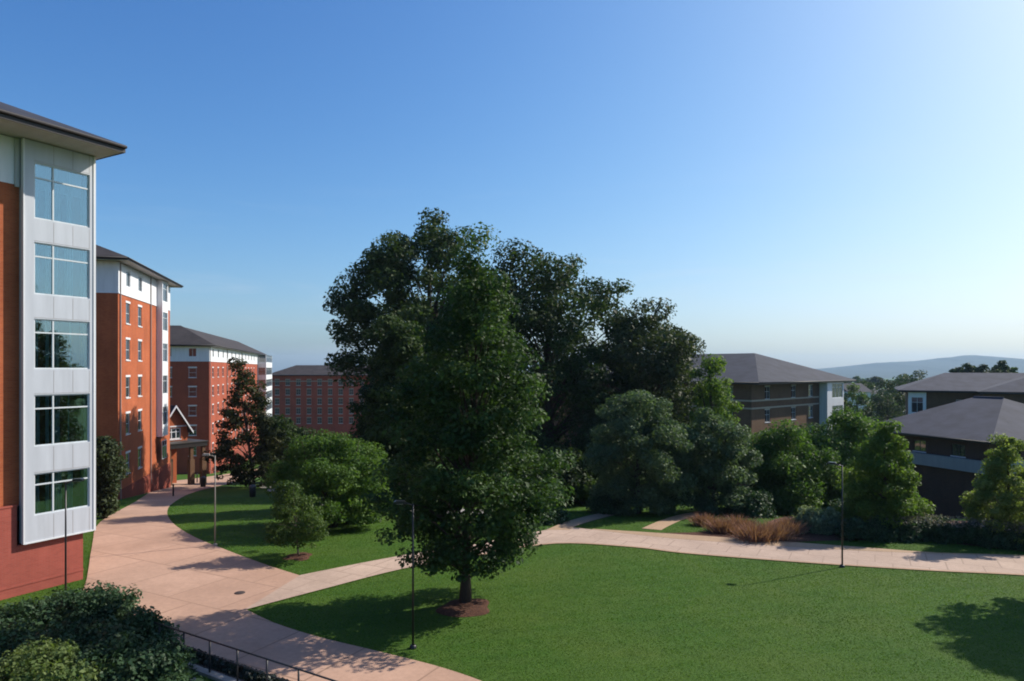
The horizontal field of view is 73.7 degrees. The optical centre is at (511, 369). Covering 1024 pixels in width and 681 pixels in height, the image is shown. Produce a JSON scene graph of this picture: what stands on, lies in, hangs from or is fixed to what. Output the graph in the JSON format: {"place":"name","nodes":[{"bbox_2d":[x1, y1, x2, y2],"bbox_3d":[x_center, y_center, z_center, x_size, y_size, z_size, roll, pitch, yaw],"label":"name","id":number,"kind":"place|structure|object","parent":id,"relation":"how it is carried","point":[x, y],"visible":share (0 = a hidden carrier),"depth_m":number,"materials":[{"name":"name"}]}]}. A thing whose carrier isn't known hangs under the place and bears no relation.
{"place":"outdoors","nodes":[
{"label":"outdoors","id":0,"kind":"place"},
{"bbox_2d":[83,469,480,680],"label":"plaza","id":1,"kind":"structure","parent":0,"point":[188,583],"depth_m":28.43,"materials":[{"name":"concrete"}]},
{"bbox_2d":[188,662,240,680],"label":"kerb","id":2,"kind":"structure","parent":1,"relation":"on","point":[212,674],"depth_m":20.57,"materials":[{"name":"grey concrete"}]},
{"bbox_2d":[135,622,336,680],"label":"railing","id":3,"kind":"object","parent":2,"relation":"on","point":[265,658],"visible":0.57,"depth_m":20.05,"materials":[{"name":"black metal"}]},
{"bbox_2d":[0,373,1023,680],"bbox_3d":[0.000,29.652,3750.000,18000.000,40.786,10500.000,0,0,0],"label":"ground","id":4,"kind":"structure","parent":0,"point":[652,661],"depth_m":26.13,"materials":[{"name":"green plant"}]},
{"bbox_2d":[0,596,61,629],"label":"shrub","id":5,"kind":"object","parent":4,"relation":"on","point":[21,609],"visible":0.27,"depth_m":23.22,"materials":[{"name":"green plant"}]},
{"bbox_2d":[0,618,69,663],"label":"shrub","id":6,"kind":"object","parent":4,"relation":"on","point":[10,636],"visible":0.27,"depth_m":20.74,"materials":[{"name":"green plant"}]},
{"bbox_2d":[0,635,113,680],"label":"shrub","id":7,"kind":"object","parent":4,"relation":"on","point":[32,668],"visible":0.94,"depth_m":18.34,"materials":[{"name":"green plant"}]},
{"bbox_2d":[0,617,120,680],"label":"shrub","id":8,"kind":"object","parent":4,"relation":"on","point":[54,634],"visible":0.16,"depth_m":20.72,"materials":[{"name":"green plant"}]},
{"bbox_2d":[0,102,126,599],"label":"dormitory building","id":9,"kind":"structure","parent":4,"relation":"on","point":[47,308],"depth_m":28.96,"materials":[{"name":"orange brick"}]},
{"bbox_2d":[17,467,88,520],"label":"window","id":10,"kind":"structure","parent":9,"relation":"in","point":[55,505],"depth_m":29.51,"materials":[{"name":"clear glass"}]},
{"bbox_2d":[34,162,88,227],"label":"window","id":11,"kind":"structure","parent":9,"relation":"in","point":[55,172],"depth_m":29.44,"materials":[{"name":"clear glass"}]},
{"bbox_2d":[34,242,88,298],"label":"window","id":12,"kind":"structure","parent":9,"relation":"in","point":[84,254],"depth_m":29.48,"materials":[{"name":"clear glass"}]},
{"bbox_2d":[34,319,88,368],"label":"window","id":13,"kind":"structure","parent":9,"relation":"in","point":[84,326],"depth_m":29.35,"materials":[{"name":"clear glass"}]},
{"bbox_2d":[34,393,88,446],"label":"window","id":14,"kind":"structure","parent":9,"relation":"in","point":[55,407],"depth_m":29.35,"materials":[{"name":"clear glass"}]},
{"bbox_2d":[10,585,134,632],"bbox_3d":[-15.932,8.665,23.918,4.043,1.446,3.984,0,0,0],"label":"shrub","id":15,"kind":"object","parent":4,"relation":"on","point":[50,602],"visible":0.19,"depth_m":23.62,"materials":[{"name":"green plant"}]},
{"bbox_2d":[65,478,84,589],"bbox_3d":[-16.971,6.814,26.387,0.750,5.170,0.260,0,0,-10],"label":"lamp post","id":16,"kind":"object","parent":4,"relation":"on","point":[78,479],"visible":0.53,"depth_m":26.33,"materials":[{"name":"black metal"}]},
{"bbox_2d":[37,580,143,638],"bbox_3d":[-14.752,8.502,24.106,3.639,1.775,3.662,0,0,0],"label":"shrub","id":17,"kind":"object","parent":4,"relation":"on","point":[111,601],"visible":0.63,"depth_m":23.69,"materials":[{"name":"green plant"}]},
{"bbox_2d":[43,630,175,680],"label":"shrub","id":18,"kind":"object","parent":4,"relation":"on","point":[101,650],"visible":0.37,"depth_m":19.54,"materials":[{"name":"green plant"}]},
{"bbox_2d":[96,435,130,518],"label":"leafy tree","id":19,"kind":"object","parent":4,"relation":"on","point":[111,465],"visible":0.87,"depth_m":45.58,"materials":[{"name":"green plant"}]},
{"bbox_2d":[75,605,182,651],"bbox_3d":[-12.303,8.518,21.937,3.368,1.725,3.331,0,0,0],"label":"shrub","id":20,"kind":"object","parent":4,"relation":"on","point":[142,619],"visible":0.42,"depth_m":21.85,"materials":[{"name":"green plant"}]},
{"bbox_2d":[96,245,183,499],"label":"dormitory building","id":21,"kind":"structure","parent":4,"relation":"on","point":[133,310],"depth_m":65.85,"materials":[{"name":"orange brick"}]},
{"bbox_2d":[126,301,130,324],"bbox_3d":[-35.929,-5.250,63.805,0.190,2.200,1.450,0,0,-14],"label":"window","id":22,"kind":"structure","parent":21,"relation":"in","point":[127,305],"depth_m":64.02,"materials":[{"name":"clear glass"}]},
{"bbox_2d":[126,337,130,360],"bbox_3d":[-35.929,-1.850,63.805,0.190,2.200,1.450,0,0,-14],"label":"window","id":23,"kind":"structure","parent":21,"relation":"in","point":[127,341],"depth_m":64.02,"materials":[{"name":"clear glass"}]},
{"bbox_2d":[126,375,130,398],"bbox_3d":[-35.929,1.650,63.805,0.190,2.200,1.450,0,0,-14],"label":"window","id":24,"kind":"structure","parent":21,"relation":"in","point":[127,376],"depth_m":64.02,"materials":[{"name":"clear glass"}]},
{"bbox_2d":[126,411,130,435],"bbox_3d":[-35.929,5.050,63.805,0.190,2.200,1.450,0,0,-14],"label":"window","id":25,"kind":"structure","parent":21,"relation":"in","point":[127,413],"depth_m":64.02,"materials":[{"name":"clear glass"}]},
{"bbox_2d":[162,439,166,458],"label":"window","id":26,"kind":"structure","parent":21,"relation":"in","point":[164,443],"depth_m":74.93,"materials":[{"name":"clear glass"}]},
{"bbox_2d":[163,343,166,361],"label":"window","id":27,"kind":"structure","parent":21,"relation":"in","point":[164,345],"depth_m":74.93,"materials":[{"name":"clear glass"}]},
{"bbox_2d":[163,375,166,393],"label":"window","id":28,"kind":"structure","parent":21,"relation":"in","point":[165,376],"depth_m":75.14,"materials":[{"name":"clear glass"}]},
{"bbox_2d":[100,636,207,680],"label":"shrub","id":29,"kind":"object","parent":4,"relation":"on","point":[166,662],"visible":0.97,"depth_m":19.18,"materials":[{"name":"green plant"}]},
{"bbox_2d":[170,405,208,484],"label":"entrance pavilion","id":30,"kind":"structure","parent":4,"relation":"on","point":[180,427],"depth_m":86.00,"materials":[{"name":"orange brick"}]},
{"bbox_2d":[170,428,180,439],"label":"window","id":31,"kind":"structure","parent":30,"relation":"in","point":[175,433],"depth_m":85.93,"materials":[{"name":"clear glass"}]},
{"bbox_2d":[202,453,216,545],"bbox_3d":[-16.108,7.009,36.393,0.750,5.020,0.260,0,0,-20],"label":"lamp post","id":32,"kind":"object","parent":4,"relation":"on","point":[208,454],"visible":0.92,"depth_m":36.46,"materials":[{"name":"grey metal"}]},
{"bbox_2d":[170,325,271,473],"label":"dormitory building","id":33,"kind":"structure","parent":4,"relation":"on","point":[201,382],"depth_m":115.04,"materials":[{"name":"brick"}]},
{"bbox_2d":[188,367,196,377],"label":"window","id":34,"kind":"structure","parent":33,"relation":"in","point":[192,370],"depth_m":114.43,"materials":[{"name":"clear glass"}]},
{"bbox_2d":[188,386,196,396],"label":"window","id":35,"kind":"structure","parent":33,"relation":"in","point":[192,389],"depth_m":114.46,"materials":[{"name":"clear glass"}]},
{"bbox_2d":[188,405,196,415],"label":"window","id":36,"kind":"structure","parent":33,"relation":"in","point":[192,408],"depth_m":114.46,"materials":[{"name":"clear glass"}]},
{"bbox_2d":[169,641,290,680],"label":"ground cover","id":37,"kind":"object","parent":4,"relation":"on","point":[226,667],"visible":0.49,"depth_m":20.71,"materials":[{"name":"green plant"}]},
{"bbox_2d":[201,357,291,487],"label":"sparse tree","id":38,"kind":"object","parent":4,"relation":"on","point":[262,421],"visible":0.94,"depth_m":77.98,"materials":[{"name":"green plant"}]},
{"bbox_2d":[249,485,255,496],"bbox_3d":[-24.432,11.455,64.294,0.665,1.140,0.665,0,0,-23],"label":"litter bin","id":39,"kind":"object","parent":4,"relation":"on","point":[252,490],"visible":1,"depth_m":64.07,"materials":[{"name":"black metal"}]},
{"bbox_2d":[251,414,318,480],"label":"dark tree","id":40,"kind":"object","parent":4,"relation":"on","point":[282,423],"visible":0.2,"depth_m":88.67,"materials":[{"name":"green plant"}]},
{"bbox_2d":[261,479,328,554],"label":"young tree","id":41,"kind":"object","parent":4,"relation":"on","point":[311,520],"visible":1,"depth_m":33.72,"materials":[{"name":"green plant"}]},
{"bbox_2d":[283,552,311,560],"bbox_3d":[-10.702,9.341,34.148,1.304,0.065,1.611,0,0,0],"label":"mulch ring","id":42,"kind":"object","parent":4,"relation":"on","point":[302,556],"visible":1,"depth_m":33.91,"materials":[{"name":"brown soil"}]},
{"bbox_2d":[272,365,375,439],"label":"brick block","id":43,"kind":"structure","parent":4,"relation":"on","point":[315,397],"depth_m":236.20,"materials":[{"name":"brick"}]},
{"bbox_2d":[260,428,400,530],"bbox_3d":[-10.925,6.805,42.270,7.872,6.299,8.818,0,0,-44],"label":"spreading tree","id":44,"kind":"object","parent":4,"relation":"on","point":[340,487],"visible":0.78,"depth_m":40.52,"materials":[{"name":"green plant"}]},
{"bbox_2d":[347,403,364,457],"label":"dark tree","id":45,"kind":"object","parent":4,"relation":"on","point":[353,424],"depth_m":80.27,"materials":[{"name":"green plant"}]},
{"bbox_2d":[346,314,437,508],"bbox_3d":[-9.059,3.327,53.115,7.206,15.264,8.088,0,0,-41],"label":"dark tree","id":46,"kind":"object","parent":4,"relation":"on","point":[397,338],"visible":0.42,"depth_m":51.78,"materials":[{"name":"green plant"}]},
{"bbox_2d":[394,500,416,649],"bbox_3d":[-3.552,6.876,22.723,0.750,5.020,0.260,0,0,-10],"label":"lamp post","id":47,"kind":"object","parent":4,"relation":"on","point":[413,646],"visible":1,"depth_m":22.74,"materials":[{"name":"black metal"}]},
{"bbox_2d":[322,207,528,470],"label":"oak tree","id":48,"kind":"object","parent":4,"relation":"on","point":[396,259],"visible":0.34,"depth_m":71.91,"materials":[{"name":"green plant"}]},
{"bbox_2d":[436,598,489,616],"bbox_3d":[-1.895,9.268,26.662,2.080,0.075,2.112,0,0,0],"label":"mulch ring","id":49,"kind":"object","parent":4,"relation":"on","point":[473,607],"visible":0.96,"depth_m":26.33,"materials":[{"name":"brown soil"}]},
{"bbox_2d":[359,221,576,602],"bbox_3d":[-1.574,1.840,27.080,8.433,15.278,7.514,0,0,0],"label":"shade tree","id":50,"kind":"object","parent":4,"relation":"on","point":[465,446],"visible":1,"depth_m":25.97,"materials":[{"name":"green plant"}]},
{"bbox_2d":[521,502,569,525],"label":"understorey shrub","id":51,"kind":"object","parent":4,"relation":"on","point":[558,515],"visible":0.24,"depth_m":43.32,"materials":[{"name":"green plant"}]},
{"bbox_2d":[450,238,652,478],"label":"oak tree","id":52,"kind":"object","parent":4,"relation":"on","point":[559,364],"visible":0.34,"depth_m":69.80,"materials":[{"name":"green plant"}]},
{"bbox_2d":[516,444,604,504],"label":"dark tree","id":53,"kind":"object","parent":4,"relation":"on","point":[580,478],"visible":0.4,"depth_m":55.10,"materials":[{"name":"green plant"}]},
{"bbox_2d":[585,491,630,515],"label":"understorey shrub","id":54,"kind":"object","parent":4,"relation":"on","point":[603,505],"visible":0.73,"depth_m":48.53,"materials":[{"name":"green plant"}]},
{"bbox_2d":[560,297,706,490],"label":"oak tree","id":55,"kind":"object","parent":4,"relation":"on","point":[672,352],"visible":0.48,"depth_m":66.59,"materials":[{"name":"green plant"}]},
{"bbox_2d":[583,389,698,515],"bbox_3d":[9.087,5.974,48.972,8.543,9.103,9.602,0,0,0],"label":"round tree","id":56,"kind":"object","parent":4,"relation":"on","point":[643,431],"visible":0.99,"depth_m":47.38,"materials":[{"name":"green plant"}]},
{"bbox_2d":[644,433,715,501],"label":"dark tree","id":57,"kind":"object","parent":4,"relation":"on","point":[688,493],"visible":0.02,"depth_m":57.89,"materials":[{"name":"green plant"}]},
{"bbox_2d":[543,353,855,492],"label":"brick block","id":58,"kind":"structure","parent":4,"relation":"on","point":[766,391],"depth_m":115.16,"materials":[{"name":"brown brick"}]},
{"bbox_2d":[832,383,841,397],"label":"window","id":59,"kind":"structure","parent":58,"relation":"in","point":[837,387],"depth_m":124.09,"materials":[{"name":"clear glass"}]},
{"bbox_2d":[684,512,725,526],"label":"grass clump","id":60,"kind":"object","parent":4,"relation":"on","point":[696,519],"visible":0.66,"depth_m":42.56,"materials":[{"name":"brown plant"}]},
{"bbox_2d":[683,353,743,500],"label":"shade tree","id":61,"kind":"object","parent":4,"relation":"on","point":[718,395],"visible":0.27,"depth_m":61.48,"materials":[{"name":"green plant"}]},
{"bbox_2d":[673,407,763,514],"bbox_3d":[15.006,6.685,50.058,6.452,7.904,6.195,0,0,-42],"label":"round tree","id":62,"kind":"object","parent":4,"relation":"on","point":[731,456],"visible":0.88,"depth_m":48.85,"materials":[{"name":"green plant"}]},
{"bbox_2d":[712,514,758,531],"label":"grass clump","id":63,"kind":"object","parent":4,"relation":"on","point":[744,520],"visible":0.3,"depth_m":40.73,"materials":[{"name":"brown plant"}]},
{"bbox_2d":[635,531,848,542],"bbox_3d":[13.414,9.523,38.905,12.791,0.173,3.685,0,0,0],"label":"planting bed","id":64,"kind":"object","parent":4,"relation":"on","point":[816,537],"visible":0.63,"depth_m":38.76,"materials":[{"name":"brown soil"}]},
{"bbox_2d":[699,516,750,534],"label":"grass clump","id":65,"kind":"object","parent":64,"relation":"on","point":[717,526],"visible":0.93,"depth_m":39.88,"materials":[{"name":"brown plant"}]},
{"bbox_2d":[721,518,792,543],"bbox_3d":[13.451,8.929,38.143,3.458,1.100,4.280,0,0,0],"label":"grass clump","id":66,"kind":"object","parent":64,"relation":"on","point":[749,534],"visible":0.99,"depth_m":37.40,"materials":[{"name":"brown plant"}]},
{"bbox_2d":[750,518,805,541],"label":"grass clump","id":67,"kind":"object","parent":64,"relation":"on","point":[781,529],"visible":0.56,"depth_m":37.82,"materials":[{"name":"brown plant"}]},
{"bbox_2d":[764,516,812,535],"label":"grass clump","id":68,"kind":"object","parent":64,"relation":"on","point":[796,525],"visible":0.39,"depth_m":39.35,"materials":[{"name":"brown plant"}]},
{"bbox_2d":[723,486,777,518],"bbox_3d":[16.757,9.339,48.011,3.801,2.217,3.930,0,0,0],"label":"understorey shrub","id":69,"kind":"object","parent":4,"relation":"on","point":[757,505],"visible":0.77,"depth_m":47.24,"materials":[{"name":"green plant"}]},
{"bbox_2d":[483,542,1023,574],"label":"kerb strip","id":70,"kind":"object","parent":4,"relation":"on","point":[791,560],"visible":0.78,"depth_m":33.13,"materials":[{"name":"beige concrete"}]},
{"bbox_2d":[742,418,843,515],"bbox_3d":[22.173,7.743,53.749,8.867,7.887,10.202,0,0,0],"label":"round tree","id":71,"kind":"object","parent":4,"relation":"on","point":[785,474],"visible":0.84,"depth_m":52.17,"materials":[{"name":"green plant"}]},
{"bbox_2d":[594,529,1023,555],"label":"kerb strip","id":72,"kind":"object","parent":4,"relation":"on","point":[734,540],"visible":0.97,"depth_m":37.09,"materials":[{"name":"beige concrete"}]},
{"bbox_2d":[808,506,840,534],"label":"sage shrub","id":73,"kind":"object","parent":4,"relation":"on","point":[829,516],"visible":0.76,"depth_m":39.56,"materials":[{"name":"green plant"}]},
{"bbox_2d":[827,461,844,567],"bbox_3d":[15.395,6.932,32.409,0.750,5.020,0.260,0,0,30],"label":"lamp post","id":74,"kind":"object","parent":4,"relation":"on","point":[842,565],"visible":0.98,"depth_m":32.25,"materials":[{"name":"black metal"}]},
{"bbox_2d":[828,493,871,521],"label":"understorey shrub","id":75,"kind":"object","parent":4,"relation":"on","point":[837,504],"visible":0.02,"depth_m":46.77,"materials":[{"name":"green plant"}]},
{"bbox_2d":[789,405,921,512],"bbox_3d":[28.444,7.855,56.761,10.895,9.749,12.733,0,0,-35],"label":"round tree","id":76,"kind":"object","parent":4,"relation":"on","point":[850,430],"visible":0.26,"depth_m":55.45,"materials":[{"name":"green plant"}]},
{"bbox_2d":[844,383,872,408],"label":"house","id":77,"kind":"structure","parent":4,"relation":"on","point":[865,389],"depth_m":212.64,"materials":[{"name":"white"}]},
{"bbox_2d":[833,516,885,542],"bbox_3d":[19.252,8.903,38.189,2.588,1.346,2.486,0,0,0],"label":"hedge shrub","id":78,"kind":"object","parent":4,"relation":"on","point":[855,528],"visible":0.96,"depth_m":37.65,"materials":[{"name":"green plant"}]},
{"bbox_2d":[844,383,878,440],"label":"valley tree","id":79,"kind":"object","parent":4,"relation":"on","point":[862,399],"visible":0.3,"depth_m":169.28,"materials":[{"name":"green plant"}]},
{"bbox_2d":[853,380,898,421],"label":"valley tree","id":80,"kind":"object","parent":4,"relation":"on","point":[870,386],"visible":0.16,"depth_m":238.70,"materials":[{"name":"green plant"}]},
{"bbox_2d":[865,376,894,392],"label":"valley tree","id":81,"kind":"object","parent":4,"relation":"on","point":[875,379],"visible":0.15,"depth_m":419.52,"materials":[{"name":"green plant"}]},
{"bbox_2d":[864,515,897,542],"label":"hedge shrub","id":82,"kind":"object","parent":4,"relation":"on","point":[879,528],"visible":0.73,"depth_m":37.64,"materials":[{"name":"green plant"}]},
{"bbox_2d":[859,379,904,421],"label":"valley tree","id":83,"kind":"object","parent":4,"relation":"on","point":[900,398],"visible":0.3,"depth_m":148.53,"materials":[{"name":"green plant"}]},
{"bbox_2d":[835,419,935,529],"bbox_3d":[21.409,6.304,39.889,5.587,6.863,5.036,0,0,-43],"label":"pyramidal tree","id":84,"kind":"object","parent":4,"relation":"on","point":[883,486],"visible":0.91,"depth_m":39.02,"materials":[{"name":"green plant"}]},
{"bbox_2d":[768,516,1023,550],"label":"planting bed","id":85,"kind":"object","parent":4,"relation":"on","point":[923,540],"visible":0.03,"depth_m":37.97,"materials":[{"name":"brown soil"}]},
{"bbox_2d":[789,504,827,533],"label":"sage shrub","id":86,"kind":"object","parent":85,"relation":"on","point":[806,514],"visible":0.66,"depth_m":39.92,"materials":[{"name":"green plant"}]},
{"bbox_2d":[886,513,926,543],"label":"hedge shrub","id":87,"kind":"object","parent":85,"relation":"on","point":[903,530],"visible":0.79,"depth_m":37.67,"materials":[{"name":"green plant"}]},
{"bbox_2d":[904,512,941,541],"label":"hedge shrub","id":88,"kind":"object","parent":85,"relation":"on","point":[923,527],"visible":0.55,"depth_m":37.77,"materials":[{"name":"green plant"}]},
{"bbox_2d":[886,374,909,415],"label":"valley tree","id":89,"kind":"object","parent":4,"relation":"on","point":[900,375],"visible":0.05,"depth_m":328.39,"materials":[{"name":"green plant"}]},
{"bbox_2d":[882,369,927,416],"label":"valley tree","id":90,"kind":"object","parent":4,"relation":"on","point":[915,376],"visible":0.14,"depth_m":248.16,"materials":[{"name":"green plant"}]},
{"bbox_2d":[923,514,963,544],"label":"hedge shrub","id":91,"kind":"object","parent":4,"relation":"on","point":[940,528],"visible":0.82,"depth_m":37.24,"materials":[{"name":"green plant"}]},
{"bbox_2d":[875,396,1023,517],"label":"brick block","id":92,"kind":"structure","parent":4,"relation":"on","point":[949,445],"depth_m":67.30,"materials":[{"name":"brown brick"}]},
{"bbox_2d":[912,439,925,452],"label":"window","id":93,"kind":"structure","parent":92,"relation":"in","point":[919,445],"depth_m":69.52,"materials":[{"name":"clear glass"}]},
{"bbox_2d":[950,443,965,457],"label":"window","id":94,"kind":"structure","parent":92,"relation":"in","point":[958,450],"depth_m":65.61,"materials":[{"name":"grey glass"}]},
{"bbox_2d":[894,373,1023,414],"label":"brick block","id":95,"kind":"structure","parent":4,"relation":"on","point":[934,391],"depth_m":106.43,"materials":[{"name":"brown brick"}]},
{"bbox_2d":[911,397,922,411],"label":"window","id":96,"kind":"structure","parent":95,"relation":"in","point":[916,402],"depth_m":106.97,"materials":[{"name":"clear glass"}]},
{"bbox_2d":[938,516,988,543],"bbox_3d":[24.544,8.778,37.166,2.258,1.536,2.647,0,0,0],"label":"hedge shrub","id":97,"kind":"object","parent":4,"relation":"on","point":[965,530],"visible":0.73,"depth_m":36.80,"materials":[{"name":"green plant"}]},
{"bbox_2d":[960,363,984,372],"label":"valley tree","id":98,"kind":"object","parent":4,"relation":"on","point":[969,367],"visible":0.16,"depth_m":183.99,"materials":[{"name":"green plant"}]},
{"bbox_2d":[972,364,1002,372],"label":"valley tree","id":99,"kind":"object","parent":4,"relation":"on","point":[982,368],"visible":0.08,"depth_m":179.66,"materials":[{"name":"green plant"}]},
{"bbox_2d":[962,517,1015,549],"bbox_3d":[25.640,8.771,36.633,2.364,1.507,2.736,0,0,43],"label":"hedge shrub","id":100,"kind":"object","parent":4,"relation":"on","point":[994,541],"visible":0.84,"depth_m":36.09,"materials":[{"name":"green plant"}]},
{"bbox_2d":[959,432,1023,544],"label":"pyramidal tree","id":101,"kind":"object","parent":4,"relation":"on","point":[998,465],"visible":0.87,"depth_m":36.67,"materials":[{"name":"green plant"}]},
{"bbox_2d":[991,360,1009,372],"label":"valley tree","id":102,"kind":"object","parent":4,"relation":"on","point":[1003,367],"visible":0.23,"depth_m":184.17,"materials":[{"name":"green plant"}]},
{"bbox_2d":[989,519,1023,549],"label":"hedge shrub","id":103,"kind":"object","parent":4,"relation":"on","point":[1011,536],"visible":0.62,"depth_m":35.70,"materials":[{"name":"green plant"}]},
{"bbox_2d":[0,0,1023,372],"label":"sky","id":104,"kind":"structure","parent":0,"point":[815,184],"materials":[{"name":"blue"}]},
{"bbox_2d":[547,513,611,529],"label":"path","id":105,"kind":"structure","parent":0,"point":[572,524],"depth_m":44.17,"materials":[{"name":"beige concrete"}]},
{"bbox_2d":[246,528,1023,608],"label":"path","id":106,"kind":"structure","parent":0,"point":[307,583],"depth_m":33.87,"materials":[{"name":"beige concrete"}]},
{"bbox_2d":[644,511,705,529],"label":"path","id":107,"kind":"structure","parent":0,"point":[663,524],"depth_m":44.29,"materials":[{"name":"beige concrete"}]},
{"bbox_2d":[817,355,1023,378],"bbox_3d":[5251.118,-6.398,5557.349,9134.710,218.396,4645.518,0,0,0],"label":"hills","id":108,"kind":"structure","parent":0,"point":[932,367],"depth_m":5068.14,"materials":[{"name":"blue"}]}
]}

